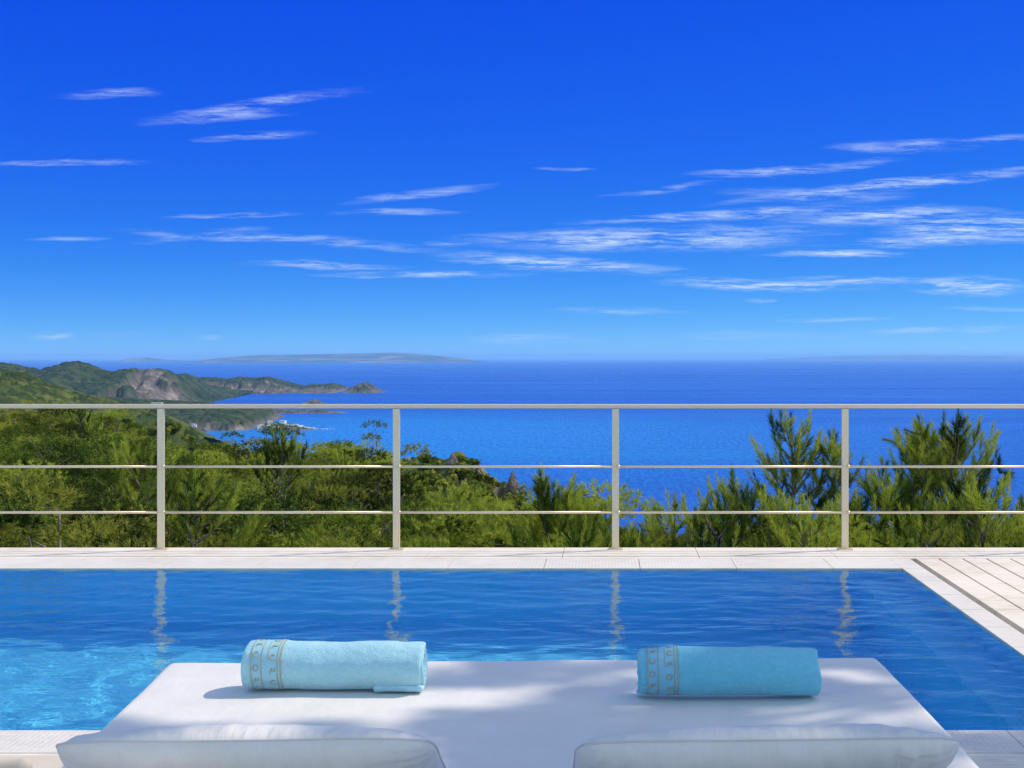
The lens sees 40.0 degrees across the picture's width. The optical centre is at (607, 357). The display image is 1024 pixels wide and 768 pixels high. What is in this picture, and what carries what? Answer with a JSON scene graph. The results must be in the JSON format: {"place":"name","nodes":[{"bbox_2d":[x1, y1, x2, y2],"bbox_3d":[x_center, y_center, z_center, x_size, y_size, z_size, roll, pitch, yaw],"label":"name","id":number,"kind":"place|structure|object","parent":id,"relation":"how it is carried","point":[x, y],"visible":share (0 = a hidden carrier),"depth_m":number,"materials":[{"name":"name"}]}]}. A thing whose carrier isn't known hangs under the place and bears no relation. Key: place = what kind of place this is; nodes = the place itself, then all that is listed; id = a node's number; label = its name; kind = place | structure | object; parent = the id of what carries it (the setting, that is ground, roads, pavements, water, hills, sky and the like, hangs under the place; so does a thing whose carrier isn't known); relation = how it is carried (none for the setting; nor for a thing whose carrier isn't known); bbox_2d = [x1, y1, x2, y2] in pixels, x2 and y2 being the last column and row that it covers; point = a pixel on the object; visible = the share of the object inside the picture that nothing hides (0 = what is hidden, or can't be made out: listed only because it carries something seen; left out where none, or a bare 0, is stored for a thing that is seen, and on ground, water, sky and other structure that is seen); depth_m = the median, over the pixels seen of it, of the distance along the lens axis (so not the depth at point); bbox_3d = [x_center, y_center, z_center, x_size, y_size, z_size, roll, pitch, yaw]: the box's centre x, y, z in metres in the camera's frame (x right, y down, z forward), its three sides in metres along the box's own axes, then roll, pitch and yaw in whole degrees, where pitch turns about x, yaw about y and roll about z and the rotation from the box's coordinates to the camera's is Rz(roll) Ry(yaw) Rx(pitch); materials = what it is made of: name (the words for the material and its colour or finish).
{"place":"outdoors","nodes":[
{"label":"outdoors","id":0,"kind":"place"},
{"bbox_2d":[0,755,63,767],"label":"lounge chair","id":1,"kind":"object","parent":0,"point":[30,761],"visible":0.66,"depth_m":3.91,"materials":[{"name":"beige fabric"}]},
{"bbox_2d":[0,368,247,459],"bbox_3d":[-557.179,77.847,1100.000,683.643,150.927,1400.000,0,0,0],"label":"green slope","id":2,"kind":"structure","parent":0,"point":[17,387],"depth_m":1067.47,"materials":[{"name":"plant"}]},
{"bbox_2d":[0,361,253,402],"bbox_3d":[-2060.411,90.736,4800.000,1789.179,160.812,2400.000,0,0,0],"label":"hill","id":3,"kind":"structure","parent":0,"point":[90,379],"depth_m":4371.14,"materials":[{"name":"plant"}]},
{"bbox_2d":[110,357,175,361],"bbox_3d":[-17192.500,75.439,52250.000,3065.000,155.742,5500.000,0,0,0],"label":"islet hills","id":4,"kind":"structure","parent":0,"point":[145,359],"depth_m":50805.87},
{"bbox_2d":[93,420,238,519],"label":"wooded spur","id":5,"kind":"structure","parent":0,"point":[174,436],"depth_m":416.37,"materials":[{"name":"plant"}]},
{"bbox_2d":[96,396,286,431],"bbox_3d":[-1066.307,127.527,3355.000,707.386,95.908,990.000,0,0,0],"label":"bay hill","id":6,"kind":"structure","parent":0,"point":[222,419],"depth_m":3016.91,"materials":[{"name":"plant"}]},
{"bbox_2d":[178,373,347,393],"bbox_3d":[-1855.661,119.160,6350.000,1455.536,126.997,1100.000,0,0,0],"label":"headland hills","id":7,"kind":"structure","parent":0,"point":[266,385],"depth_m":6148.67,"materials":[{"name":"plant"}]},
{"bbox_2d":[255,422,312,429],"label":"village spit","id":8,"kind":"structure","parent":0,"point":[276,424],"depth_m":2940.31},
{"bbox_2d":[267,409,345,413],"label":"headland","id":9,"kind":"structure","parent":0,"point":[279,411],"depth_m":3810.39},
{"bbox_2d":[172,353,485,362],"bbox_3d":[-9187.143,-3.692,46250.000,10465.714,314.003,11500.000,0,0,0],"label":"island hills","id":10,"kind":"structure","parent":0,"point":[370,358],"depth_m":42565.96,"materials":[{"name":"blue"}]},
{"bbox_2d":[343,382,385,392],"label":"headland islet","id":11,"kind":"object","parent":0,"point":[364,387],"visible":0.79,"depth_m":6043.16,"materials":[{"name":"stone"}]},
{"bbox_2d":[247,451,507,538],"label":"wooded ridge","id":12,"kind":"structure","parent":0,"point":[445,473],"depth_m":223.62,"materials":[{"name":"plant"}]},
{"bbox_2d":[435,473,457,487],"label":"ridge tree","id":13,"kind":"object","parent":12,"relation":"on","point":[440,481],"visible":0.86,"depth_m":213.51,"materials":[{"name":"green plant"}]},
{"bbox_2d":[448,462,472,482],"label":"ridge tree","id":14,"kind":"object","parent":12,"relation":"on","point":[458,470],"visible":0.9,"depth_m":218.25,"materials":[{"name":"green plant"}]},
{"bbox_2d":[471,471,493,483],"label":"ridge tree","id":15,"kind":"object","parent":12,"relation":"on","point":[478,477],"visible":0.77,"depth_m":220.56,"materials":[{"name":"green plant"}]},
{"bbox_2d":[503,471,519,495],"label":"rock crag","id":16,"kind":"structure","parent":12,"relation":"on","point":[513,482],"depth_m":225.26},
{"bbox_2d":[0,359,1023,544],"bbox_3d":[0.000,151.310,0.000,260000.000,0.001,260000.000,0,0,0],"label":"sea water","id":17,"kind":"structure","parent":0,"point":[584,436],"depth_m":3922.89,"materials":[{"name":"liquid"}]},
{"bbox_2d":[0,0,1023,358],"label":"sky","id":18,"kind":"structure","parent":0,"point":[180,179],"materials":[{"name":"blue"}]},
{"bbox_2d":[767,355,1023,359],"bbox_3d":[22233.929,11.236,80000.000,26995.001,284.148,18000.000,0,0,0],"label":"coast hills","id":19,"kind":"structure","parent":0,"point":[918,357],"depth_m":76384.71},
{"bbox_3d":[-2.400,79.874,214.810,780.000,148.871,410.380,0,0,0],"label":"hillside ground","id":20,"kind":"structure","parent":0,"visible":0},
{"bbox_2d":[0,412,29,437],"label":"scrub pine","id":21,"kind":"object","parent":20,"relation":"on","point":[10,424],"visible":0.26,"depth_m":56.76,"materials":[{"name":"green plant"}]},
{"bbox_2d":[0,409,39,423],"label":"scrub pine","id":22,"kind":"object","parent":20,"relation":"on","point":[9,419],"visible":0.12,"depth_m":70.53,"materials":[{"name":"green plant"}]},
{"bbox_2d":[0,424,40,460],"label":"evergreen shrub","id":23,"kind":"object","parent":20,"relation":"on","point":[4,441],"visible":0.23,"depth_m":37.13,"materials":[{"name":"green plant"}]},
{"bbox_2d":[0,410,49,431],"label":"scrub pine","id":24,"kind":"object","parent":20,"relation":"on","point":[19,415],"visible":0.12,"depth_m":66.63,"materials":[{"name":"green plant"}]},
{"bbox_2d":[0,470,66,547],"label":"evergreen shrub","id":25,"kind":"object","parent":20,"relation":"on","point":[3,507],"visible":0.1,"depth_m":19.21,"materials":[{"name":"green plant"}]},
{"bbox_2d":[0,420,76,539],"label":"scrub pine","id":26,"kind":"object","parent":20,"relation":"on","point":[16,452],"visible":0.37,"depth_m":24.21,"materials":[{"name":"green plant"}]},
{"bbox_2d":[2,434,97,464],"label":"evergreen shrub","id":27,"kind":"object","parent":20,"relation":"on","point":[28,443],"visible":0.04,"depth_m":36.38,"materials":[{"name":"green plant"}]},
{"bbox_2d":[16,409,84,439],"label":"scrub pine","id":28,"kind":"object","parent":20,"relation":"on","point":[45,415],"visible":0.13,"depth_m":60.49,"materials":[{"name":"green plant"}]},
{"bbox_2d":[19,400,81,421],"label":"scrub pine","id":29,"kind":"object","parent":20,"relation":"on","point":[31,413],"visible":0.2,"depth_m":70.38,"materials":[{"name":"green plant"}]},
{"bbox_2d":[0,431,107,528],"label":"evergreen shrub","id":30,"kind":"object","parent":20,"relation":"on","point":[74,457],"visible":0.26,"depth_m":32.94,"materials":[{"name":"green plant"}]},
{"bbox_2d":[0,436,131,531],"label":"scrub pine","id":31,"kind":"object","parent":20,"relation":"on","point":[57,469],"visible":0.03,"depth_m":30.07,"materials":[{"name":"green plant"}]},
{"bbox_2d":[51,409,94,445],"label":"young pine","id":32,"kind":"object","parent":20,"relation":"on","point":[82,416],"visible":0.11,"depth_m":52.39,"materials":[{"name":"green plant"}]},
{"bbox_2d":[6,409,150,447],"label":"scrub pine","id":33,"kind":"object","parent":20,"relation":"on","point":[67,426],"visible":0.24,"depth_m":48.13,"materials":[{"name":"green plant"}]},
{"bbox_2d":[0,462,175,540],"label":"scrub pine","id":34,"kind":"object","parent":20,"relation":"on","point":[84,473],"visible":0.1,"depth_m":24.29,"materials":[{"name":"green plant"}]},
{"bbox_2d":[23,453,156,532],"bbox_3d":[-10.293,4.379,27.652,2.516,4.996,2.501,0,0,2],"label":"evergreen shrub","id":35,"kind":"object","parent":20,"relation":"on","point":[94,469],"visible":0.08,"depth_m":27.58,"materials":[{"name":"green plant"}]},
{"bbox_2d":[73,418,109,452],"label":"young pine","id":36,"kind":"object","parent":20,"relation":"on","point":[91,427],"visible":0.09,"depth_m":40.76,"materials":[{"name":"green plant"}]},
{"bbox_2d":[2,490,193,547],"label":"scrub pine","id":37,"kind":"object","parent":20,"relation":"on","point":[131,503],"visible":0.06,"depth_m":14.20,"materials":[{"name":"green plant"}]},
{"bbox_2d":[50,409,150,443],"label":"scrub pine","id":38,"kind":"object","parent":20,"relation":"on","point":[115,415],"visible":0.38,"depth_m":55.42,"materials":[{"name":"green plant"}]},
{"bbox_2d":[50,428,156,475],"bbox_3d":[-13.247,4.519,37.074,3.072,5.355,3.094,0,0,33],"label":"evergreen shrub","id":39,"kind":"object","parent":20,"relation":"on","point":[109,443],"visible":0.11,"depth_m":36.76,"materials":[{"name":"green plant"}]},
{"bbox_2d":[0,468,207,547],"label":"scrub pine","id":40,"kind":"object","parent":20,"relation":"on","point":[11,494],"visible":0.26,"depth_m":12.21,"materials":[{"name":"green plant"}]},
{"bbox_2d":[21,482,238,547],"bbox_3d":[-6.285,4.067,16.755,3.620,5.146,4.322,0,0,45],"label":"scrub pine","id":41,"kind":"object","parent":20,"relation":"on","point":[216,541],"visible":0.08,"depth_m":17.53,"materials":[{"name":"green plant"}]},
{"bbox_2d":[65,431,217,544],"bbox_3d":[-6.157,3.442,18.758,3.018,4.954,3.319,0,0,14],"label":"pine tree","id":42,"kind":"object","parent":20,"relation":"on","point":[139,484],"visible":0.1,"depth_m":18.84,"materials":[{"name":"green plant"}]},
{"bbox_2d":[63,505,227,547],"bbox_3d":[-6.107,4.341,18.781,2.398,4.772,2.168,0,0,-25],"label":"evergreen shrub","id":43,"kind":"object","parent":20,"relation":"on","point":[168,528],"visible":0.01,"depth_m":18.75,"materials":[{"name":"green plant"}]},
{"bbox_2d":[87,440,211,509],"bbox_3d":[-9.982,4.450,30.205,2.952,5.378,2.884,0,0,-34],"label":"evergreen shrub","id":44,"kind":"object","parent":20,"relation":"on","point":[170,450],"visible":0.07,"depth_m":30.23,"materials":[{"name":"green plant"}]},
{"bbox_2d":[144,448,246,498],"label":"scrub pine","id":45,"kind":"object","parent":20,"relation":"on","point":[206,461],"visible":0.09,"depth_m":35.96,"materials":[{"name":"green plant"}]},
{"bbox_2d":[119,457,272,547],"bbox_3d":[-4.829,3.508,16.109,2.406,4.826,2.524,0,0,0],"label":"pine tree","id":46,"kind":"object","parent":20,"relation":"on","point":[191,504],"visible":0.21,"depth_m":16.09,"materials":[{"name":"green plant"}]},
{"bbox_2d":[154,450,308,521],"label":"scrub pine","id":47,"kind":"object","parent":20,"relation":"on","point":[239,471],"visible":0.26,"depth_m":30.01,"materials":[{"name":"green plant"}]},
{"bbox_2d":[197,440,294,526],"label":"scrub pine","id":48,"kind":"object","parent":20,"relation":"on","point":[244,443],"visible":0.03,"depth_m":40.52,"materials":[{"name":"green plant"}]},
{"bbox_2d":[193,428,311,475],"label":"scrub pine","id":49,"kind":"object","parent":20,"relation":"on","point":[202,448],"visible":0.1,"depth_m":50.97,"materials":[{"name":"green plant"}]},
{"bbox_2d":[211,425,318,509],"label":"scrub pine","id":50,"kind":"object","parent":20,"relation":"on","point":[235,457],"visible":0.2,"depth_m":43.02,"materials":[{"name":"green plant"}]},
{"bbox_2d":[228,485,309,530],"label":"scrub pine","id":51,"kind":"object","parent":20,"relation":"on","point":[234,517],"visible":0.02,"depth_m":27.78,"materials":[{"name":"green plant"}]},
{"bbox_2d":[172,477,381,547],"bbox_3d":[-4.586,4.229,18.831,2.878,5.225,2.868,0,0,8],"label":"evergreen shrub","id":52,"kind":"object","parent":20,"relation":"on","point":[285,523],"visible":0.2,"depth_m":18.73,"materials":[{"name":"green plant"}]},
{"bbox_2d":[236,423,339,528],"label":"young pine","id":53,"kind":"object","parent":20,"relation":"on","point":[282,457],"visible":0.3,"depth_m":23.49,"materials":[{"name":"green plant"}]},
{"bbox_2d":[223,445,376,520],"bbox_3d":[-8.491,4.857,39.335,3.873,4.994,3.493,0,0,34],"label":"scrub pine","id":54,"kind":"object","parent":20,"relation":"on","point":[314,473],"visible":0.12,"depth_m":39.64,"materials":[{"name":"green plant"}]},
{"bbox_2d":[230,500,391,547],"bbox_3d":[-4.515,4.450,21.068,2.428,4.593,2.153,0,0,18],"label":"evergreen shrub","id":55,"kind":"object","parent":20,"relation":"on","point":[371,531],"visible":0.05,"depth_m":20.91,"materials":[{"name":"green plant"}]},
{"bbox_2d":[304,534,372,547],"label":"scrub pine","id":56,"kind":"object","parent":20,"relation":"on","point":[330,544],"depth_m":12.78,"materials":[{"name":"green plant"}]},
{"bbox_2d":[295,457,382,526],"bbox_3d":[-6.292,4.658,32.431,2.363,4.784,2.375,0,0,42],"label":"evergreen shrub","id":57,"kind":"object","parent":20,"relation":"on","point":[308,485],"visible":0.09,"depth_m":32.37,"materials":[{"name":"green plant"}]},
{"bbox_2d":[280,419,401,483],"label":"scrub pine","id":58,"kind":"object","parent":20,"relation":"on","point":[329,451],"visible":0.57,"depth_m":43.57,"materials":[{"name":"green plant"}]},
{"bbox_2d":[270,442,434,546],"bbox_3d":[-4.977,4.337,26.367,3.276,5.413,4.329,0,0,4],"label":"scrub pine","id":59,"kind":"object","parent":20,"relation":"on","point":[375,475],"visible":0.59,"depth_m":26.55,"materials":[{"name":"green plant"}]},
{"bbox_2d":[317,449,389,547],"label":"young pine","id":60,"kind":"object","parent":20,"relation":"on","point":[341,460],"visible":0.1,"depth_m":29.28,"materials":[{"name":"green plant"}]},
{"bbox_2d":[331,454,433,546],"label":"scrub pine","id":61,"kind":"object","parent":20,"relation":"on","point":[390,458],"visible":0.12,"depth_m":39.69,"materials":[{"name":"green plant"}]},
{"bbox_2d":[271,479,510,547],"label":"shrubs","id":62,"kind":"object","parent":20,"relation":"on","point":[421,523],"visible":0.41,"depth_m":15.85,"materials":[{"name":"green plant"}]},
{"bbox_2d":[389,488,489,547],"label":"young pine","id":63,"kind":"object","parent":20,"relation":"on","point":[429,502],"visible":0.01,"depth_m":21.76,"materials":[{"name":"green plant"}]},
{"bbox_2d":[390,478,671,547],"bbox_3d":[-0.786,4.279,16.974,3.433,5.694,3.083,0,0,16],"label":"scrub pine","id":64,"kind":"object","parent":20,"relation":"on","point":[505,533],"visible":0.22,"depth_m":16.59,"materials":[{"name":"green plant"}]},
{"bbox_2d":[490,462,611,547],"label":"pine tree","id":65,"kind":"object","parent":20,"relation":"on","point":[565,502],"visible":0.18,"depth_m":15.33,"materials":[{"name":"green plant"}]},
{"bbox_2d":[473,483,645,547],"bbox_3d":[-0.837,4.731,21.384,2.815,5.703,2.966,0,0,28],"label":"evergreen shrub","id":66,"kind":"object","parent":20,"relation":"on","point":[522,493],"visible":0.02,"depth_m":21.07,"materials":[{"name":"green plant"}]},
{"bbox_2d":[513,492,629,545],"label":"pine tree","id":67,"kind":"object","parent":20,"relation":"on","point":[595,519],"visible":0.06,"depth_m":16.24,"materials":[{"name":"green plant"}]},
{"bbox_2d":[553,514,611,547],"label":"young pine","id":68,"kind":"object","parent":20,"relation":"on","point":[575,543],"visible":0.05,"depth_m":13.84,"materials":[{"name":"green plant"}]},
{"bbox_2d":[534,529,710,548],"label":"scrub pine","id":69,"kind":"object","parent":20,"relation":"on","point":[549,544],"visible":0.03,"depth_m":14.39,"materials":[{"name":"green plant"}]},
{"bbox_2d":[598,510,671,547],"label":"pine tree","id":70,"kind":"object","parent":20,"relation":"on","point":[633,541],"visible":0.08,"depth_m":14.92,"materials":[{"name":"green plant"}]},
{"bbox_2d":[636,487,718,547],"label":"pine tree","id":71,"kind":"object","parent":20,"relation":"on","point":[672,523],"visible":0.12,"depth_m":15.99,"materials":[{"name":"green plant"}]},
{"bbox_2d":[598,508,773,547],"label":"scrub pine","id":72,"kind":"object","parent":20,"relation":"on","point":[659,541],"visible":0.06,"depth_m":14.65,"materials":[{"name":"green plant"}]},
{"bbox_2d":[670,536,728,547],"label":"scrub pine","id":73,"kind":"object","parent":20,"relation":"on","point":[700,544],"depth_m":12.71,"materials":[{"name":"green plant"}]},
{"bbox_2d":[670,487,750,547],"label":"young pine","id":74,"kind":"object","parent":20,"relation":"on","point":[696,533],"visible":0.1,"depth_m":14.16,"materials":[{"name":"green plant"}]},
{"bbox_2d":[679,472,756,544],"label":"young pine","id":75,"kind":"object","parent":20,"relation":"on","point":[712,492],"visible":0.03,"depth_m":23.98,"materials":[{"name":"green plant"}]},
{"bbox_2d":[694,462,798,547],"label":"pine tree","id":76,"kind":"object","parent":20,"relation":"on","point":[748,500],"visible":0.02,"depth_m":16.51,"materials":[{"name":"green plant"}]},
{"bbox_2d":[732,481,813,547],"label":"young pine","id":77,"kind":"object","parent":20,"relation":"on","point":[763,508],"visible":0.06,"depth_m":15.66,"materials":[{"name":"green plant"}]},
{"bbox_2d":[745,506,862,547],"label":"pine tree","id":78,"kind":"object","parent":20,"relation":"on","point":[791,535],"visible":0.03,"depth_m":15.20,"materials":[{"name":"green plant"}]},
{"bbox_2d":[745,409,864,547],"bbox_3d":[2.150,3.305,17.117,2.102,5.536,2.489,0,0,37],"label":"pine tree","id":79,"kind":"object","parent":20,"relation":"on","point":[803,446],"visible":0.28,"depth_m":17.14,"materials":[{"name":"green plant"}]},
{"bbox_2d":[745,490,875,547],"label":"young pine","id":80,"kind":"object","parent":20,"relation":"on","point":[819,541],"visible":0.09,"depth_m":14.51,"materials":[{"name":"green plant"}]},
{"bbox_2d":[795,426,864,523],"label":"pine tree","id":81,"kind":"object","parent":20,"relation":"on","point":[833,448],"visible":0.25,"depth_m":17.32,"materials":[{"name":"green plant"}]},
{"bbox_2d":[827,486,894,547],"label":"young pine","id":82,"kind":"object","parent":20,"relation":"on","point":[859,507],"visible":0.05,"depth_m":15.92,"materials":[{"name":"green plant"}]},
{"bbox_2d":[798,514,972,547],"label":"scrub pine","id":83,"kind":"object","parent":20,"relation":"on","point":[860,537],"visible":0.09,"depth_m":15.09,"materials":[{"name":"green plant"}]},
{"bbox_2d":[821,452,949,547],"bbox_3d":[2.989,3.554,16.304,2.004,4.889,2.628,0,0,37],"label":"pine tree","id":84,"kind":"object","parent":20,"relation":"on","point":[888,496],"visible":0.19,"depth_m":16.12,"materials":[{"name":"green plant"}]},
{"bbox_2d":[881,425,954,536],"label":"pine tree","id":85,"kind":"object","parent":20,"relation":"on","point":[916,488],"visible":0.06,"depth_m":17.01,"materials":[{"name":"green plant"}]},
{"bbox_2d":[871,487,992,547],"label":"young pine","id":86,"kind":"object","parent":20,"relation":"on","point":[906,532],"visible":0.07,"depth_m":14.75,"materials":[{"name":"green plant"}]},
{"bbox_2d":[849,409,1023,547],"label":"pine tree","id":87,"kind":"object","parent":20,"relation":"on","point":[953,448],"visible":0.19,"depth_m":16.45,"materials":[{"name":"green plant"}]},
{"bbox_2d":[907,468,1023,547],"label":"young pine","id":88,"kind":"object","parent":20,"relation":"on","point":[973,503],"visible":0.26,"depth_m":14.45,"materials":[{"name":"green plant"}]},
{"bbox_2d":[967,505,1023,547],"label":"young pine","id":89,"kind":"object","parent":20,"relation":"on","point":[1019,540],"visible":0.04,"depth_m":14.73,"materials":[{"name":"green plant"}]},
{"bbox_3d":[-0.500,4.560,0.819,25.000,5.500,17.638,0,0,0],"label":"retaining wall","id":90,"kind":"object","parent":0,"visible":0},
{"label":"terrace base","id":91,"kind":"structure","parent":90,"relation":"on","visible":0},
{"bbox_2d":[0,559,901,569],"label":"pool coping","id":92,"kind":"object","parent":91,"relation":"on","point":[482,564],"visible":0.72,"depth_m":8.86,"materials":[{"name":"stone"}]},
{"bbox_2d":[0,548,1023,576],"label":"edge deck","id":93,"kind":"structure","parent":91,"relation":"on","point":[913,554],"depth_m":9.36,"materials":[{"name":"stone"}]},
{"bbox_2d":[0,404,1023,549],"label":"railing","id":94,"kind":"object","parent":93,"relation":"on","point":[396,466],"visible":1,"depth_m":9.53,"materials":[{"name":"metal"}]},
{"bbox_2d":[0,730,1023,752],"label":"pool coping","id":95,"kind":"object","parent":91,"relation":"on","point":[972,741],"visible":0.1,"depth_m":4.80,"materials":[{"name":"stone"}]},
{"bbox_2d":[0,753,1023,767],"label":"deck","id":96,"kind":"structure","parent":91,"relation":"on","point":[997,760],"depth_m":4.58,"materials":[{"name":"stone"}]},
{"bbox_2d":[61,658,978,767],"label":"daybed","id":97,"kind":"object","parent":96,"relation":"on","point":[513,714],"visible":0.57,"depth_m":3.45,"materials":[{"name":"white fabric"}]},
{"bbox_2d":[56,724,445,767],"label":"pillow","id":98,"kind":"object","parent":97,"relation":"on","point":[255,746],"visible":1,"depth_m":2.36,"materials":[{"name":"fabric"}]},
{"bbox_2d":[241,639,427,691],"bbox_3d":[-0.703,0.794,3.616,0.470,0.128,0.127,0,0,1],"label":"rolled towel","id":99,"kind":"object","parent":97,"relation":"on","point":[383,666],"visible":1,"depth_m":3.57,"materials":[{"name":"blue fabric"}]},
{"bbox_2d":[636,645,821,695],"bbox_3d":[0.303,0.794,3.553,0.462,0.123,0.125,0,0,1],"label":"rolled towel","id":100,"kind":"object","parent":97,"relation":"on","point":[702,670],"visible":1,"depth_m":3.50,"materials":[{"name":"blue fabric"}]},
{"bbox_2d":[573,723,960,767],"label":"pillow","id":101,"kind":"object","parent":97,"relation":"on","point":[858,745],"visible":1,"depth_m":2.36,"materials":[{"name":"fabric"}]},
{"bbox_2d":[890,559,1023,656],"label":"side pool coping","id":102,"kind":"object","parent":91,"relation":"on","point":[1000,629],"visible":0.78,"depth_m":7.37,"materials":[{"name":"stone"}]},
{"bbox_2d":[916,559,1023,633],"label":"plank deck","id":103,"kind":"structure","parent":91,"relation":"on","point":[995,587],"depth_m":8.21,"materials":[{"name":"wood"}]},
{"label":"pool basin","id":104,"kind":"structure","parent":0,"visible":0},
{"bbox_2d":[0,569,1023,730],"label":"pool water","id":105,"kind":"structure","parent":104,"relation":"in","point":[95,649],"depth_m":6.96,"materials":[{"name":"liquid"}]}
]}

